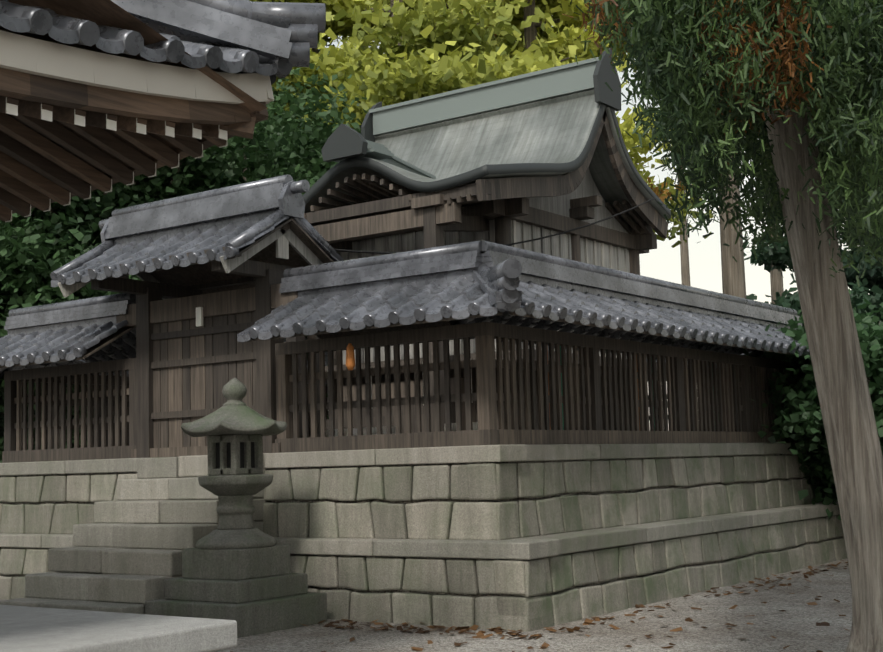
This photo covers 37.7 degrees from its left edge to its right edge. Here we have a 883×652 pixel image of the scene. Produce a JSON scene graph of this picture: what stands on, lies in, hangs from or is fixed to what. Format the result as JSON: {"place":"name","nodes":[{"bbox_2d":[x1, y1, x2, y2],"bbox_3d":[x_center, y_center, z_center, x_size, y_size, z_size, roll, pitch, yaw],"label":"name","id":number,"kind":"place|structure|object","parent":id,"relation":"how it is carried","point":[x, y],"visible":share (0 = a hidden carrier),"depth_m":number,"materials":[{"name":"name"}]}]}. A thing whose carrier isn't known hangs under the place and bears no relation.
{"place":"outdoors","nodes":[
{"label":"outdoors","id":0,"kind":"place"},
{"bbox_2d":[0,558,851,651],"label":"ground","id":1,"kind":"structure","parent":0,"point":[795,627],"depth_m":10.58,"materials":[{"name":"soil"}]},
{"bbox_2d":[0,605,236,651],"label":"stone slab","id":2,"kind":"structure","parent":1,"relation":"on","point":[30,629],"depth_m":7.44,"materials":[{"name":"stone"}]},
{"bbox_2d":[0,0,273,221],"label":"roof eaves","id":3,"kind":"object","parent":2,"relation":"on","point":[60,157],"depth_m":7.39,"materials":[{"name":"brown wood"}]},
{"bbox_2d":[5,97,227,221],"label":"rafter ends","id":4,"kind":"object","parent":3,"relation":"attached to","point":[46,115],"visible":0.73,"depth_m":7.15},
{"bbox_2d":[0,0,325,84],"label":"haiden tiles","id":5,"kind":"object","parent":3,"relation":"on","point":[273,40],"visible":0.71,"depth_m":7.67,"materials":[{"name":"grey tile"}]},
{"bbox_2d":[0,453,271,613],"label":"stairs","id":6,"kind":"structure","parent":1,"relation":"on","point":[123,554],"depth_m":12.40,"materials":[{"name":"stone"}]},
{"bbox_2d":[145,378,326,637],"bbox_3d":[-1.849,1.582,11.627,1.140,2.235,1.140,-6,-7,35],"label":"stone lantern","id":7,"kind":"object","parent":1,"relation":"on","point":[236,565],"visible":1,"depth_m":11.37,"materials":[{"name":"grey stone"}]},
{"bbox_2d":[216,442,254,468],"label":"lantern openings","id":8,"kind":"object","parent":7,"relation":"on","point":[229,455],"depth_m":11.58,"materials":[{"name":"black"}]},
{"bbox_2d":[0,453,843,596],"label":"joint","id":9,"kind":"object","parent":1,"relation":"on","point":[415,501],"depth_m":12.37,"materials":[{"name":"stone"}]},
{"bbox_2d":[196,307,477,436],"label":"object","id":10,"kind":"object","parent":9,"relation":"on","point":[199,316],"visible":0.23,"depth_m":13.04,"materials":[{"name":"white paint"}]},
{"bbox_2d":[2,223,800,462],"bbox_3d":[-0.327,0.414,16.539,7.010,2.390,8.625,-6,-7,35],"label":"fence frame","id":11,"kind":"object","parent":9,"relation":"on","point":[263,297],"visible":0.6,"depth_m":13.31,"materials":[{"name":"brown wood"}]},
{"bbox_2d":[151,311,256,447],"bbox_3d":[-2.489,0.584,13.644,1.600,1.360,0.070,-6,-7,35],"label":"gate door","id":12,"kind":"structure","parent":11,"relation":"attached to","point":[195,368],"depth_m":13.73,"materials":[{"name":"brown wood"}]},
{"bbox_2d":[0,218,805,367],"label":"roof underside","id":13,"kind":"structure","parent":11,"relation":"on","point":[193,274],"depth_m":13.74,"materials":[{"name":"wood"}]},
{"bbox_2d":[16,337,792,450],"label":"fence slats","id":14,"kind":"object","parent":11,"relation":"in","point":[700,387],"visible":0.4,"depth_m":13.38,"materials":[{"name":"brown wood"}]},
{"bbox_2d":[0,174,809,385],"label":"roof tiles","id":15,"kind":"object","parent":11,"relation":"on","point":[461,281],"visible":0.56,"depth_m":13.24,"materials":[{"name":"grey tile"}]},
{"bbox_2d":[58,229,322,299],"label":"gate gable boards","id":16,"kind":"object","parent":15,"relation":"on","point":[284,238],"visible":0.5,"depth_m":13.22,"materials":[{"name":"brown wood"}]},
{"bbox_2d":[289,198,654,253],"bbox_3d":[0.659,-1.304,15.656,6.321,1.275,0.022,4,-8,-43],"label":"cable","id":17,"kind":"object","parent":15,"relation":"attached to","point":[354,251],"visible":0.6,"depth_m":16.21,"materials":[{"name":"black plastic"}]},
{"bbox_2d":[284,48,683,437],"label":"shrine building","id":18,"kind":"structure","parent":9,"relation":"on","point":[389,208],"depth_m":16.25,"materials":[{"name":"brown wood"}]},
{"bbox_2d":[303,94,605,212],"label":"copper roof","id":19,"kind":"structure","parent":18,"relation":"on","point":[554,139],"depth_m":17.27,"materials":[{"name":"metal"}]},
{"bbox_2d":[334,57,598,178],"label":"honden ridges","id":20,"kind":"object","parent":19,"relation":"on","point":[561,80],"visible":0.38,"depth_m":18.05,"materials":[{"name":"metal"}]},
{"bbox_2d":[374,89,670,224],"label":"roof trim","id":21,"kind":"structure","parent":18,"relation":"on","point":[602,172],"depth_m":17.87,"materials":[{"name":"metal"}]},
{"bbox_2d":[560,346,715,430],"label":"fence posts","id":22,"kind":"object","parent":9,"relation":"on","point":[562,391],"visible":0.07,"depth_m":13.56,"materials":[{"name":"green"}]},
{"bbox_2d":[0,455,846,631],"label":"stone walls","id":23,"kind":"structure","parent":1,"relation":"on","point":[528,607],"depth_m":12.21,"materials":[{"name":"grey stone"}]},
{"bbox_2d":[0,442,839,559],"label":"stone caps","id":24,"kind":"object","parent":23,"relation":"on","point":[536,547],"visible":0.69,"depth_m":12.30,"materials":[{"name":"grey stone"}]},
{"bbox_2d":[0,0,882,445],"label":"tree trunks","id":25,"kind":"object","parent":1,"relation":"on","point":[732,276],"visible":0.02,"depth_m":27.11,"materials":[{"name":"brown plant"}]},
{"bbox_2d":[0,0,882,651],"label":"foliage","id":26,"kind":"object","parent":1,"relation":"on","point":[708,74],"visible":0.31,"depth_m":15.82,"materials":[{"name":"green plant"}]},
{"bbox_2d":[677,157,849,303],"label":"conifer trunks","id":27,"kind":"object","parent":1,"relation":"on","point":[776,279],"depth_m":60.40,"materials":[{"name":"brown plant"}]},
{"bbox_2d":[763,85,882,651],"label":"tree trunk","id":28,"kind":"object","parent":1,"relation":"on","point":[852,438],"visible":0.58,"depth_m":8.85,"materials":[{"name":"brown plant"}]},
{"bbox_2d":[325,15,869,430],"label":"sky","id":29,"kind":"structure","parent":0,"point":[663,262],"materials":[{"name":"white"}]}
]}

